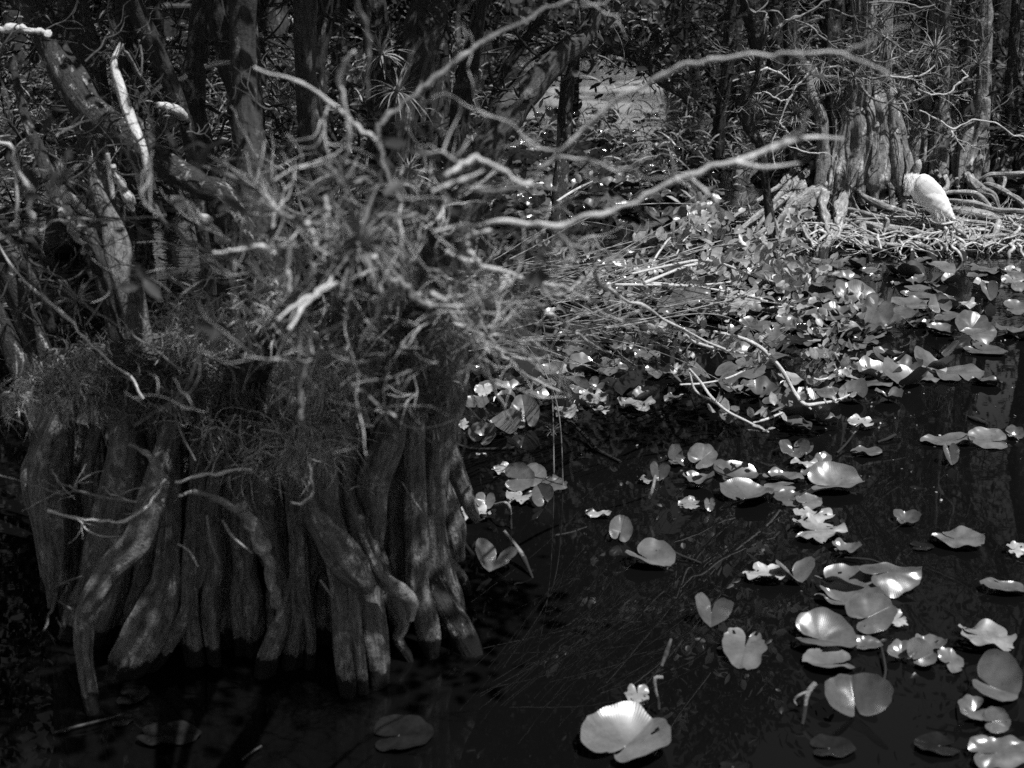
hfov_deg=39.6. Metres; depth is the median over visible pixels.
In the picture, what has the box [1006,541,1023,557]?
lily pad
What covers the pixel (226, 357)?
moss clump
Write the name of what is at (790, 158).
swamp tree
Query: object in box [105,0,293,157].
swamp tree
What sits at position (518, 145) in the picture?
lily pad
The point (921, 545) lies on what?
lily pad
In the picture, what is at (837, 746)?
lily pad
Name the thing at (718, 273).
lily pad
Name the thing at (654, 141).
lily pad
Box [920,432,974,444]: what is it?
lily pad
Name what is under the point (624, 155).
lily pad
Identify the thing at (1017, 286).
lily pad
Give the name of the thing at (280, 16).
swamp tree
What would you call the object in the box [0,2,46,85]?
swamp tree
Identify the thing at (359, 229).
air plant
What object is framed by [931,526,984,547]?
lily pad
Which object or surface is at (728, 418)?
lily pad
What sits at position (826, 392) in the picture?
lily pad
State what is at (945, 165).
swamp tree
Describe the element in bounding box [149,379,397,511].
moss clump
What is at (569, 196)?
lily pad
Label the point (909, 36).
swamp tree
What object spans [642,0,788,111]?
swamp tree
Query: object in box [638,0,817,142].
swamp tree
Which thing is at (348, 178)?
air plant
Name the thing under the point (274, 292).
moss clump
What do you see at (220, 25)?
swamp tree
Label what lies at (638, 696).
lily pad
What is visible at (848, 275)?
lily pad
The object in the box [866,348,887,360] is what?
lily pad
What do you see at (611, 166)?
lily pad
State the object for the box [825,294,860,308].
lily pad
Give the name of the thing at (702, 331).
lily pad
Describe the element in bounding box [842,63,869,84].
air plant
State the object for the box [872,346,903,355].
lily pad
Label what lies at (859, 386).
lily pad
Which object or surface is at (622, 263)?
lily pad
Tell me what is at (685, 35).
swamp tree
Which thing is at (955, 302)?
lily pad
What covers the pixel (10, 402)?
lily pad
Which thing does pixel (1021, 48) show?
swamp tree
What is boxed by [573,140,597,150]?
lily pad
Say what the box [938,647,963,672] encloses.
lily pad
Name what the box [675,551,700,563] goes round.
floating stick
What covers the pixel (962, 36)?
swamp tree
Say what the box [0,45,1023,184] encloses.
peat banks
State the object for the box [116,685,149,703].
lily pad
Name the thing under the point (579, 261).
lily pad
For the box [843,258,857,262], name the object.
lily pad
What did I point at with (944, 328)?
lily pad
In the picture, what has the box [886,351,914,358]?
lily pad
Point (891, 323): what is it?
lily pad
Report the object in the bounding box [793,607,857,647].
lily pad
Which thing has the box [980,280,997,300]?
lily pad
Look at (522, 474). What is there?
lily pad
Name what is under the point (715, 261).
arching shrub
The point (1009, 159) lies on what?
swamp tree
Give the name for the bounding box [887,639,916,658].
lily pad
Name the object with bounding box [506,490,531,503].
lily pad
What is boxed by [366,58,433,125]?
air plant
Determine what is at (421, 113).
swamp tree
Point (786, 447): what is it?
lily pad
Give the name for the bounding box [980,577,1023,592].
lily pad
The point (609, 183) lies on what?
lily pad
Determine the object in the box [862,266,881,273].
lily pad
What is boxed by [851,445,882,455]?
lily pad
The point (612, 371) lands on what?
lily pad
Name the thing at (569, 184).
lily pad
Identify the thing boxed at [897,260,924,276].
lily pad
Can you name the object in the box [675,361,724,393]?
lily pad
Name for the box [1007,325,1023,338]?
lily pad
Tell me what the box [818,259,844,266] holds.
lily pad
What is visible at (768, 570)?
lily pad
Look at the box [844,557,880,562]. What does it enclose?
floating stick
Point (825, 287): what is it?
lily pad
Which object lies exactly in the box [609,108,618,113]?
lily pad
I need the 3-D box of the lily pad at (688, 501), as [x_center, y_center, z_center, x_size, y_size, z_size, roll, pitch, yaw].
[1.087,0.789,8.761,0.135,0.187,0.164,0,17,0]
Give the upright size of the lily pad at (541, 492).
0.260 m
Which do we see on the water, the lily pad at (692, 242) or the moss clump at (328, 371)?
the lily pad at (692, 242)
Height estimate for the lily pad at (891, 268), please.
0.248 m
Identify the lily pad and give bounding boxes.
[0,393,17,407]
[1,299,7,307]
[112,713,133,725]
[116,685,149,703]
[137,720,201,744]
[374,714,433,750]
[459,418,468,429]
[461,504,495,520]
[468,421,495,444]
[470,264,495,274]
[474,383,492,395]
[475,492,494,508]
[475,538,517,571]
[484,273,515,293]
[484,408,521,433]
[492,461,508,474]
[497,225,529,239]
[505,462,534,491]
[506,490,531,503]
[509,235,532,243]
[510,132,519,141]
[510,394,539,427]
[512,141,529,148]
[526,121,540,127]
[527,463,546,486]
[530,210,549,219]
[532,483,553,505]
[535,359,563,375]
[541,179,571,194]
[541,474,566,490]
[545,106,557,116]
[551,191,576,200]
[553,404,577,417]
[557,364,579,375]
[564,238,591,246]
[568,258,584,272]
[570,376,589,392]
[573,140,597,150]
[574,198,604,209]
[579,388,608,405]
[580,239,622,256]
[581,199,606,209]
[581,701,670,761]
[585,508,610,516]
[587,128,605,137]
[589,376,604,389]
[592,405,609,413]
[593,224,633,244]
[597,143,625,158]
[597,357,619,375]
[601,176,626,186]
[602,292,643,314]
[604,116,617,123]
[605,253,646,276]
[607,164,628,173]
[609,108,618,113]
[609,515,632,541]
[613,187,644,201]
[614,173,633,179]
[617,396,655,411]
[620,151,639,159]
[624,684,648,705]
[625,538,675,566]
[627,247,661,259]
[637,475,652,483]
[639,261,681,277]
[645,135,665,144]
[650,142,669,150]
[650,461,669,480]
[651,174,674,182]
[654,146,667,154]
[656,191,669,196]
[660,240,703,258]
[667,165,689,171]
[668,444,681,463]
[669,283,710,306]
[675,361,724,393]
[676,450,689,465]
[678,495,699,508]
[682,327,709,336]
[683,470,714,484]
[688,443,717,468]
[695,592,733,626]
[696,268,732,281]
[697,309,729,321]
[702,498,714,510]
[704,193,724,202]
[704,379,738,391]
[714,285,760,308]
[714,459,761,480]
[715,357,754,375]
[719,364,767,384]
[719,409,738,423]
[720,477,773,499]
[720,761,749,767]
[722,627,766,669]
[725,341,755,357]
[739,316,772,331]
[740,329,749,336]
[740,376,780,397]
[742,561,787,579]
[750,274,788,288]
[754,270,792,275]
[762,393,781,403]
[763,324,782,334]
[763,467,804,479]
[764,481,795,490]
[770,313,802,330]
[773,489,800,506]
[776,556,814,582]
[778,371,810,384]
[778,386,834,418]
[779,415,811,429]
[779,439,810,457]
[790,457,817,467]
[792,334,834,345]
[792,512,847,542]
[793,506,834,522]
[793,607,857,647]
[796,438,813,454]
[796,493,821,509]
[801,466,810,474]
[802,647,854,668]
[804,333,830,342]
[808,461,863,489]
[810,734,856,757]
[811,292,824,300]
[812,279,846,290]
[812,386,838,398]
[814,411,840,423]
[814,451,831,461]
[814,579,884,604]
[815,563,875,587]
[816,312,852,321]
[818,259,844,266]
[822,301,851,314]
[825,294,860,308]
[825,673,893,716]
[832,538,861,552]
[833,279,880,302]
[833,369,872,381]
[835,269,860,281]
[835,327,860,338]
[837,378,867,399]
[838,361,882,378]
[840,318,881,335]
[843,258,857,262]
[845,593,897,633]
[847,414,874,426]
[851,378,893,386]
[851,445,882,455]
[853,355,901,378]
[856,635,882,649]
[857,320,895,328]
[858,335,878,343]
[858,562,921,597]
[861,329,886,337]
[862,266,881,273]
[863,292,893,324]
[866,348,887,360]
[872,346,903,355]
[873,347,910,361]
[875,387,903,399]
[883,357,928,385]
[886,263,909,274]
[886,306,918,323]
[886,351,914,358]
[887,354,922,369]
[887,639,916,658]
[891,295,927,308]
[892,608,907,626]
[893,509,921,523]
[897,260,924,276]
[900,284,943,297]
[906,637,937,665]
[910,540,934,549]
[912,362,946,372]
[913,732,959,755]
[914,272,941,282]
[914,346,954,367]
[915,633,947,649]
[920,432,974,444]
[922,365,940,381]
[926,261,955,273]
[926,323,954,334]
[926,340,958,357]
[928,292,951,312]
[930,363,984,381]
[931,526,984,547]
[938,294,958,308]
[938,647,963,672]
[943,443,959,464]
[951,619,1016,650]
[955,310,991,334]
[956,326,996,344]
[958,694,985,720]
[959,297,979,308]
[963,342,1007,353]
[967,272,987,277]
[967,427,1007,448]
[968,263,1001,273]
[968,735,1023,767]
[970,375,1002,383]
[972,277,999,286]
[972,649,1022,701]
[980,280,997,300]
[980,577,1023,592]
[982,706,1010,732]
[995,265,1020,271]
[995,323,1023,332]
[1001,275,1023,282]
[1003,299,1023,314]
[1004,269,1023,277]
[1005,424,1023,438]
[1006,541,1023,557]
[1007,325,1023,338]
[1009,280,1023,291]
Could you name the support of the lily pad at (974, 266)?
on the water
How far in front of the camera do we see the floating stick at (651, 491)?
8.70 m
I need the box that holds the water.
[0,26,1023,767]
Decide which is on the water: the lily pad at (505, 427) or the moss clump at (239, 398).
the lily pad at (505, 427)
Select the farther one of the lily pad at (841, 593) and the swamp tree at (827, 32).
the swamp tree at (827, 32)
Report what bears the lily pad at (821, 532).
on the water
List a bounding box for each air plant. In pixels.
[34,152,97,206]
[51,275,100,322]
[300,178,420,298]
[303,146,377,206]
[350,27,411,75]
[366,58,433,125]
[393,154,426,177]
[545,424,558,435]
[749,91,773,116]
[777,100,809,127]
[801,58,839,93]
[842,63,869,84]
[881,81,913,111]
[909,29,960,68]
[960,49,992,75]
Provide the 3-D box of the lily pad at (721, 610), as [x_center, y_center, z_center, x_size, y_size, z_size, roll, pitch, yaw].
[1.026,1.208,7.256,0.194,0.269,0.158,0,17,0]
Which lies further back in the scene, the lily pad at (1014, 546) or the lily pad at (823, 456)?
the lily pad at (823, 456)
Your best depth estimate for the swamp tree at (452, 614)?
7.87 m
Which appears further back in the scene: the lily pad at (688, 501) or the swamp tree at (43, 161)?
the lily pad at (688, 501)
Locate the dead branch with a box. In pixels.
[59,0,156,191]
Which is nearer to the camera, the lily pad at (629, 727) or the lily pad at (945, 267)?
the lily pad at (629, 727)
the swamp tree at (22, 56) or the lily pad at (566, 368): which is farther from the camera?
the swamp tree at (22, 56)
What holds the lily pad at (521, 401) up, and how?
on the water
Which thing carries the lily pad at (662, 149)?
on the water
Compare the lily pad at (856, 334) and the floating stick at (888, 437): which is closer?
the floating stick at (888, 437)
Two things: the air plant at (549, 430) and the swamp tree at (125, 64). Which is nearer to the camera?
the air plant at (549, 430)
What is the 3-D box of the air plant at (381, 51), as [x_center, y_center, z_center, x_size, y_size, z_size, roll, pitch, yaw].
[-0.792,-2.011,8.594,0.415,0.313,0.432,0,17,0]
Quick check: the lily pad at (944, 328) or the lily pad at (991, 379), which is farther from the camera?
the lily pad at (944, 328)
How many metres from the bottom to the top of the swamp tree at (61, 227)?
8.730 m
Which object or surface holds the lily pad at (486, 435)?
on the water
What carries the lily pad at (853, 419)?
on the water
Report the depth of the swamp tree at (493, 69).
31.97 m
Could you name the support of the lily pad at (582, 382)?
on the water
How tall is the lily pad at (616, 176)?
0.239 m
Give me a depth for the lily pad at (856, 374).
11.39 m
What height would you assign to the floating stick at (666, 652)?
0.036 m
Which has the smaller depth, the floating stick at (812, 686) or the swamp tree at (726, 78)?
the floating stick at (812, 686)
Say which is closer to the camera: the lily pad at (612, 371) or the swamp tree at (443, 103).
the lily pad at (612, 371)
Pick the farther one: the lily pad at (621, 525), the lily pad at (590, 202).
the lily pad at (590, 202)
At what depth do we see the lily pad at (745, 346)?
12.00 m
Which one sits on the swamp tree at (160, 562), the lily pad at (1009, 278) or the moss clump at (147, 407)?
the moss clump at (147, 407)
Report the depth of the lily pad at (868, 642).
7.03 m
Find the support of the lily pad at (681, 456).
on the water
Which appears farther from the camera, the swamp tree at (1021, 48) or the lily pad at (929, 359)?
the swamp tree at (1021, 48)
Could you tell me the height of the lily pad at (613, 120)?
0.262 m
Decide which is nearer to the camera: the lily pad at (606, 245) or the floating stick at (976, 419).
the floating stick at (976, 419)
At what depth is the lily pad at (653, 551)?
7.99 m
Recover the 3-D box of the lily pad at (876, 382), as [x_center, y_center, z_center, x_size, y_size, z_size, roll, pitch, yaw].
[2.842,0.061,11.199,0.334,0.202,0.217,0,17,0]
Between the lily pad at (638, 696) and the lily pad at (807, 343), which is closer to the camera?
the lily pad at (638, 696)
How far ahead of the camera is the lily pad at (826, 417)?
10.30 m
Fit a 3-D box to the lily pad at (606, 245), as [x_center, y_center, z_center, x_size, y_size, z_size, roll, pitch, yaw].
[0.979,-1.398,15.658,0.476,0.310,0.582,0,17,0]
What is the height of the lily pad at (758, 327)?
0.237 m
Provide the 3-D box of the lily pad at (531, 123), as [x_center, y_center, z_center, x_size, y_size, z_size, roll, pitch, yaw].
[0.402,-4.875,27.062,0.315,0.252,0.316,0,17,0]
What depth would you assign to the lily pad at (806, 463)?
9.44 m
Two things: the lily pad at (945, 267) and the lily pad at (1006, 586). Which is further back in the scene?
the lily pad at (945, 267)
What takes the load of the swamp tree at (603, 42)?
on the water
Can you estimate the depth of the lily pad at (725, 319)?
13.06 m
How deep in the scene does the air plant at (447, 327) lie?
5.44 m
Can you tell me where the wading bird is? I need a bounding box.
[903,159,955,223]
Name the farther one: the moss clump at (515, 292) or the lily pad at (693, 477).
the lily pad at (693, 477)
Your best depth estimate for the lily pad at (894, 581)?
7.59 m
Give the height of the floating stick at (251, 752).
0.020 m
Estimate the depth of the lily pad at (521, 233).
16.79 m
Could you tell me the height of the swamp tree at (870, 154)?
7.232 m
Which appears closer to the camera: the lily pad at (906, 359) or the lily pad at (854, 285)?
the lily pad at (906, 359)
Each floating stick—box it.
[55,714,119,732]
[242,745,261,759]
[457,443,514,449]
[494,501,512,528]
[502,530,533,577]
[560,415,621,462]
[643,475,656,506]
[653,675,662,710]
[660,638,671,666]
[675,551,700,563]
[793,690,808,705]
[801,681,816,724]
[836,431,855,453]
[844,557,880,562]
[877,433,896,442]
[880,646,886,678]
[967,416,988,424]
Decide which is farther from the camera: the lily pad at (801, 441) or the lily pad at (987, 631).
the lily pad at (801, 441)
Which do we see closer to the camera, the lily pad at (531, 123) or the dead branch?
the dead branch
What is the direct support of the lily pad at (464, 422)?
on the water
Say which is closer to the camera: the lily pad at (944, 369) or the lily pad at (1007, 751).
the lily pad at (1007, 751)
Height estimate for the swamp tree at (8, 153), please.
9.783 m
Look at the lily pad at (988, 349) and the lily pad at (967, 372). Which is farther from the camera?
the lily pad at (988, 349)
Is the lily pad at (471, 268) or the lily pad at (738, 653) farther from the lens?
the lily pad at (471, 268)
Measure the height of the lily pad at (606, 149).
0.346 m
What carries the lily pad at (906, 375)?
on the water
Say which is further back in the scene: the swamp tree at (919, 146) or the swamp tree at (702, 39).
the swamp tree at (702, 39)
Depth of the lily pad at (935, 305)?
13.39 m
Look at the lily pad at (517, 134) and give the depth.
25.17 m
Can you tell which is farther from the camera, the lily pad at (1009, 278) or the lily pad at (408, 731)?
the lily pad at (1009, 278)
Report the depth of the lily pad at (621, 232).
16.01 m
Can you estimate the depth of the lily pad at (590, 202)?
18.66 m
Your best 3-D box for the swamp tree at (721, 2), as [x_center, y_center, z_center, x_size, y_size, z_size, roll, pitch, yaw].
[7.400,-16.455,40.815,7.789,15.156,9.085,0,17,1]
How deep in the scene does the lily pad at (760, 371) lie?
11.23 m
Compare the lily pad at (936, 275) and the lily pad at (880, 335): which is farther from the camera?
the lily pad at (936, 275)
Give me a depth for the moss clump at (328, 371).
6.06 m
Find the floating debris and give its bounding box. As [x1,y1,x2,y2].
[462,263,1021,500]
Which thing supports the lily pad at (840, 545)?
on the water
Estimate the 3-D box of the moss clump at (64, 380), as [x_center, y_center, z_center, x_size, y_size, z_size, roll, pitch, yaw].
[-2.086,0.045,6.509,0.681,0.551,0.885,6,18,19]
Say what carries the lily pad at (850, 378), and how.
on the water
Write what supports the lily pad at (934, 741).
on the water
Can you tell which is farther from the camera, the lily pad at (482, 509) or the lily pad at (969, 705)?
the lily pad at (482, 509)
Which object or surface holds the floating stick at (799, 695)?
attached to the floating stick at (812, 686)
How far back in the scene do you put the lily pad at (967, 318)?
12.72 m
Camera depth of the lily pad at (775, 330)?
12.59 m
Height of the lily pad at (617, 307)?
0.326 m
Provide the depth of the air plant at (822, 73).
16.06 m
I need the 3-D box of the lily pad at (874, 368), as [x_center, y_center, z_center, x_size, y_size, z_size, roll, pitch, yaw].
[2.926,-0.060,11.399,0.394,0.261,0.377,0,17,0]
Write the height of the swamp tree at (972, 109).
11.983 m
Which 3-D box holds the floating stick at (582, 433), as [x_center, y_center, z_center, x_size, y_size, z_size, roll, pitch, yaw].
[0.527,0.379,9.869,0.066,0.074,0.888,-8,19,-23]
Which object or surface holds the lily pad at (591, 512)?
on the water
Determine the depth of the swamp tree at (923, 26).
26.25 m
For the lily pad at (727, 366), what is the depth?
11.48 m
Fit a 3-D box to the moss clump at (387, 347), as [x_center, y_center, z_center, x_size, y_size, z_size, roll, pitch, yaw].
[-0.465,-0.170,6.039,0.875,0.550,0.654,8,19,25]
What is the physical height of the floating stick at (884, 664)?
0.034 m
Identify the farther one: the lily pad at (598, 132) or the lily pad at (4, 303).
the lily pad at (598, 132)
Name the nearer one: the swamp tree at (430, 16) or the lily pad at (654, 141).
the swamp tree at (430, 16)
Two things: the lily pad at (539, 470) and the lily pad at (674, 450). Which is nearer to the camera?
the lily pad at (539, 470)
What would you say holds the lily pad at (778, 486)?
on the water
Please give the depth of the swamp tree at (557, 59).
13.13 m
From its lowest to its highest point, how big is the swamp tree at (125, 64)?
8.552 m
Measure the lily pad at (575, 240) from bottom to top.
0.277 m
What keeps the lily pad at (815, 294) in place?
on the water
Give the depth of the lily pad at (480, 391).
10.92 m
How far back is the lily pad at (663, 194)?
19.29 m
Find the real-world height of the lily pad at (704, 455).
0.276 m
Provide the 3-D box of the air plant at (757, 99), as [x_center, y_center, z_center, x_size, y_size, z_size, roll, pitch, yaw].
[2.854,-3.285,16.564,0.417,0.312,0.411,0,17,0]
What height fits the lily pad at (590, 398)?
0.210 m
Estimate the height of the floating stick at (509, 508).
0.172 m
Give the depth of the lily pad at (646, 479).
9.16 m
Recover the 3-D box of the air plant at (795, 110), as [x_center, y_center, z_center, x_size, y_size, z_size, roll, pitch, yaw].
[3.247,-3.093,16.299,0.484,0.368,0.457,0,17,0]
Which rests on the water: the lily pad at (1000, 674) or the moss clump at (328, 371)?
the lily pad at (1000, 674)
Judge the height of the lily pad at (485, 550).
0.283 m
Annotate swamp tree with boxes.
[0,0,138,271]
[0,0,182,252]
[0,0,332,271]
[0,0,398,592]
[0,0,908,715]
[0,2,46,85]
[0,18,51,124]
[0,57,192,482]
[6,0,223,346]
[10,0,130,339]
[12,0,219,136]
[14,0,483,657]
[90,0,268,113]
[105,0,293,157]
[109,0,294,216]
[162,0,294,66]
[170,0,326,349]
[171,0,624,234]
[227,0,295,366]
[257,0,402,335]
[282,0,490,138]
[282,1,694,181]
[292,0,467,219]
[329,0,467,102]
[376,0,460,336]
[387,0,579,98]
[436,0,489,253]
[437,0,607,308]
[480,0,589,240]
[514,0,745,288]
[523,0,703,113]
[633,0,799,56]
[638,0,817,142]
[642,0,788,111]
[663,0,850,76]
[668,0,863,258]
[670,0,1023,265]
[671,0,956,144]
[689,0,798,161]
[752,0,823,172]
[778,0,851,146]
[844,0,965,86]
[894,0,1012,196]
[894,0,1023,142]
[897,0,1023,135]
[898,0,998,194]
[904,0,1023,201]
[907,0,993,121]
[917,6,1023,199]
[919,1,1023,119]
[952,0,1023,97]
[954,0,1023,195]
[994,0,1023,101]
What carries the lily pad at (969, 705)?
on the water
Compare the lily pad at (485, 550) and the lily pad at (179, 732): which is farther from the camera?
the lily pad at (485, 550)
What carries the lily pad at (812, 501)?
on the water
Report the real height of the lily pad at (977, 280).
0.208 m
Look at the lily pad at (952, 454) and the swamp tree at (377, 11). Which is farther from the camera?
the swamp tree at (377, 11)
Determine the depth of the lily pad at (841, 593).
7.51 m
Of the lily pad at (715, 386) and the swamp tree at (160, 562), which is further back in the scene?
the lily pad at (715, 386)
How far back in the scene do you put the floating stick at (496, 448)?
9.74 m
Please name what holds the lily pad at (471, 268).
on the water
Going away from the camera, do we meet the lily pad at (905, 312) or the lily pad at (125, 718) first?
the lily pad at (125, 718)
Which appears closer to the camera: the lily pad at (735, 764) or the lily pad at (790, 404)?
the lily pad at (735, 764)
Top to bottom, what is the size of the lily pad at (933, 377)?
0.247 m
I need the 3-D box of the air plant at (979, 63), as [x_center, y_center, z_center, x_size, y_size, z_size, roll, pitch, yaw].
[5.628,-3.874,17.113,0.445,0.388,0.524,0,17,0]
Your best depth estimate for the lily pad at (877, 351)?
11.73 m
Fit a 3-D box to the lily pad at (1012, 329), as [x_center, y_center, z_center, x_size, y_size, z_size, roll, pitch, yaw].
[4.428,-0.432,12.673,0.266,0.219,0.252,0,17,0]
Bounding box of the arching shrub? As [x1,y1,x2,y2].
[454,170,874,484]
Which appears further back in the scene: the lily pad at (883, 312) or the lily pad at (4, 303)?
the lily pad at (4, 303)
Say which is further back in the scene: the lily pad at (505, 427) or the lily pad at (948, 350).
the lily pad at (948, 350)
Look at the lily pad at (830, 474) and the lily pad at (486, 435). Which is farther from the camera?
the lily pad at (486, 435)
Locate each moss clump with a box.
[0,318,149,442]
[10,314,186,444]
[34,330,223,451]
[91,312,259,452]
[116,270,268,386]
[140,300,308,414]
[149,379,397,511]
[151,332,314,451]
[184,403,340,509]
[197,234,325,382]
[251,312,393,427]
[317,276,495,402]
[324,331,502,448]
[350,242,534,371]
[432,237,566,356]
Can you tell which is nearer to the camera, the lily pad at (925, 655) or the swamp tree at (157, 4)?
the lily pad at (925, 655)
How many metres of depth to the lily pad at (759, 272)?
14.62 m
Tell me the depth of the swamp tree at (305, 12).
9.97 m
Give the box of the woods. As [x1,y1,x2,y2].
[0,0,1023,43]
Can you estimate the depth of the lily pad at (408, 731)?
6.24 m
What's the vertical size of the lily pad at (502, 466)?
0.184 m
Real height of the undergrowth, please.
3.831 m
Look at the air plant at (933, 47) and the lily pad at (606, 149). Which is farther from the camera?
the lily pad at (606, 149)
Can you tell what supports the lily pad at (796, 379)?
on the water
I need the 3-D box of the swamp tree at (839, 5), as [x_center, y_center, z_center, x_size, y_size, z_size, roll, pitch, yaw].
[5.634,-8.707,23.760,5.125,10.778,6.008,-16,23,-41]
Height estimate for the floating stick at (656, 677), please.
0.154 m
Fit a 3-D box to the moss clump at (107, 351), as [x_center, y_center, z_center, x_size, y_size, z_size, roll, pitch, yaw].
[-2.003,-0.033,7.003,0.927,0.582,0.757,0,17,0]
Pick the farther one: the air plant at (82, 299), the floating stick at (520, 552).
the floating stick at (520, 552)
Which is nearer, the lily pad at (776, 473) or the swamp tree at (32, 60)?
the lily pad at (776, 473)
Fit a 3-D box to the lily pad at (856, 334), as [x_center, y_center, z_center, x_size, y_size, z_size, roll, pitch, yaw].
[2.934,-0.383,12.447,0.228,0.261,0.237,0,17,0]
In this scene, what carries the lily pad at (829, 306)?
on the water
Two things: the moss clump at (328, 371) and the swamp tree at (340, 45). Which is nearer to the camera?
the moss clump at (328, 371)
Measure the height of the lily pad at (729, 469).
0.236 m
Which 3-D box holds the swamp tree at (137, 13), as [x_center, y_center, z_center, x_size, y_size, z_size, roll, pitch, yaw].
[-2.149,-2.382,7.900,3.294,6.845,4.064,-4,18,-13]
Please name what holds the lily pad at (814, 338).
on the water
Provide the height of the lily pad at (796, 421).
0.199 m
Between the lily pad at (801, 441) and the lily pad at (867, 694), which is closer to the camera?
the lily pad at (867, 694)
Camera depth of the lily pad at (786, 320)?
12.90 m
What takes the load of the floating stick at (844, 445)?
on the water
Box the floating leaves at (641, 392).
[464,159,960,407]
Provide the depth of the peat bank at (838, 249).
16.50 m
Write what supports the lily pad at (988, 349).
on the water
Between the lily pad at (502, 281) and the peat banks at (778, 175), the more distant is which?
the peat banks at (778, 175)
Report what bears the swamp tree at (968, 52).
on the water
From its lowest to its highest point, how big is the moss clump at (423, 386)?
0.732 m
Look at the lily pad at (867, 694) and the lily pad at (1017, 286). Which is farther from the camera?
the lily pad at (1017, 286)
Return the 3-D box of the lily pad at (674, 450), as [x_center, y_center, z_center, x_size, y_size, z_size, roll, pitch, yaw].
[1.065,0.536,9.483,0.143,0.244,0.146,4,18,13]
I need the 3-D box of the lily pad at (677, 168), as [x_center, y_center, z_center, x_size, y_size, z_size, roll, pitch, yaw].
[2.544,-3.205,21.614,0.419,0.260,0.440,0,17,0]
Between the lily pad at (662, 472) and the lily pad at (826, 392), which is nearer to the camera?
the lily pad at (662, 472)
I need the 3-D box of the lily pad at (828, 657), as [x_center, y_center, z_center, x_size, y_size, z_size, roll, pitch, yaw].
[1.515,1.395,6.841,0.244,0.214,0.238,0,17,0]
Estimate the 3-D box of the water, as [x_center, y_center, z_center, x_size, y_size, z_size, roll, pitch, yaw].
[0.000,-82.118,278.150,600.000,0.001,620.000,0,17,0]
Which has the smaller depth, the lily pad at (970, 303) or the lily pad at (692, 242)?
the lily pad at (970, 303)
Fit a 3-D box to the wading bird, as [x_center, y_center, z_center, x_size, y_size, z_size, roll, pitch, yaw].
[4.777,-2.185,16.317,0.656,0.773,0.328,0,17,0]
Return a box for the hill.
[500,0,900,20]
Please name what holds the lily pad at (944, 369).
on the water
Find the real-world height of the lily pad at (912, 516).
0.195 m
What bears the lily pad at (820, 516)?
on the water
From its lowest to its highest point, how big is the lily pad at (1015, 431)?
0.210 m
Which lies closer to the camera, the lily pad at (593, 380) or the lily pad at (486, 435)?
the lily pad at (486, 435)
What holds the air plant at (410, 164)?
attached to the swamp tree at (28, 324)
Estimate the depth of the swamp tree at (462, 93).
13.72 m
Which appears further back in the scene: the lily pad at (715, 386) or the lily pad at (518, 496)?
the lily pad at (715, 386)
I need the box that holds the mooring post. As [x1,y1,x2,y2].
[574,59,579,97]
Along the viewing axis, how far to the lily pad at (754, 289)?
13.63 m
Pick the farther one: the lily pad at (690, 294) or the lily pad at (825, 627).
the lily pad at (690, 294)
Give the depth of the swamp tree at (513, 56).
15.60 m
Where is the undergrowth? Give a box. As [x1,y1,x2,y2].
[0,0,1023,236]
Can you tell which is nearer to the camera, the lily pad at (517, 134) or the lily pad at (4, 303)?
the lily pad at (4, 303)
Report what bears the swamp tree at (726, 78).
on the water
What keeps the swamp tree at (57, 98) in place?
on the water
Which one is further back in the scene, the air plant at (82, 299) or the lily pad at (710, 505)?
the lily pad at (710, 505)
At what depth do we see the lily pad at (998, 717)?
6.27 m
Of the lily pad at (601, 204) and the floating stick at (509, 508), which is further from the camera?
the lily pad at (601, 204)
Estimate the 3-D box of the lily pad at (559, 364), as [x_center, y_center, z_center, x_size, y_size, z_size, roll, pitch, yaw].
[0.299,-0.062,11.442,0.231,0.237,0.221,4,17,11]
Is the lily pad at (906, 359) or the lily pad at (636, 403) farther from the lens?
the lily pad at (906, 359)
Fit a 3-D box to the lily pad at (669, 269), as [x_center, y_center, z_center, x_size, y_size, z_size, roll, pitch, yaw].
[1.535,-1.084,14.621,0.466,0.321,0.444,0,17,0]
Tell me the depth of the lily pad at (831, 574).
7.71 m
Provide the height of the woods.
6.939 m
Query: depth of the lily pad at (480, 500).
8.73 m
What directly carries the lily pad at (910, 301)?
on the water
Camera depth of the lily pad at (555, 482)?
9.07 m
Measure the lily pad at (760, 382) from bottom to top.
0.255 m
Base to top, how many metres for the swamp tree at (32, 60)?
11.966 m
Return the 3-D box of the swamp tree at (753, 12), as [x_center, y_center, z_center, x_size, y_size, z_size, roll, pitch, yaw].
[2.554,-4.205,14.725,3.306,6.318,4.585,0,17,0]
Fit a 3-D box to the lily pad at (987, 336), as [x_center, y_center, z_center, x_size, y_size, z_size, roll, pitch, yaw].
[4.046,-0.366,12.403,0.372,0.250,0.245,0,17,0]
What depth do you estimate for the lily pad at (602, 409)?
10.53 m
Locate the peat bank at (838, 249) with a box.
[731,206,1023,255]
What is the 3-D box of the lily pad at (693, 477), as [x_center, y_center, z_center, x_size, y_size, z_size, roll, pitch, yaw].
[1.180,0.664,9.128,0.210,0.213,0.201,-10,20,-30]
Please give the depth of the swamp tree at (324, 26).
17.65 m
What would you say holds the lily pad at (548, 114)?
on the water

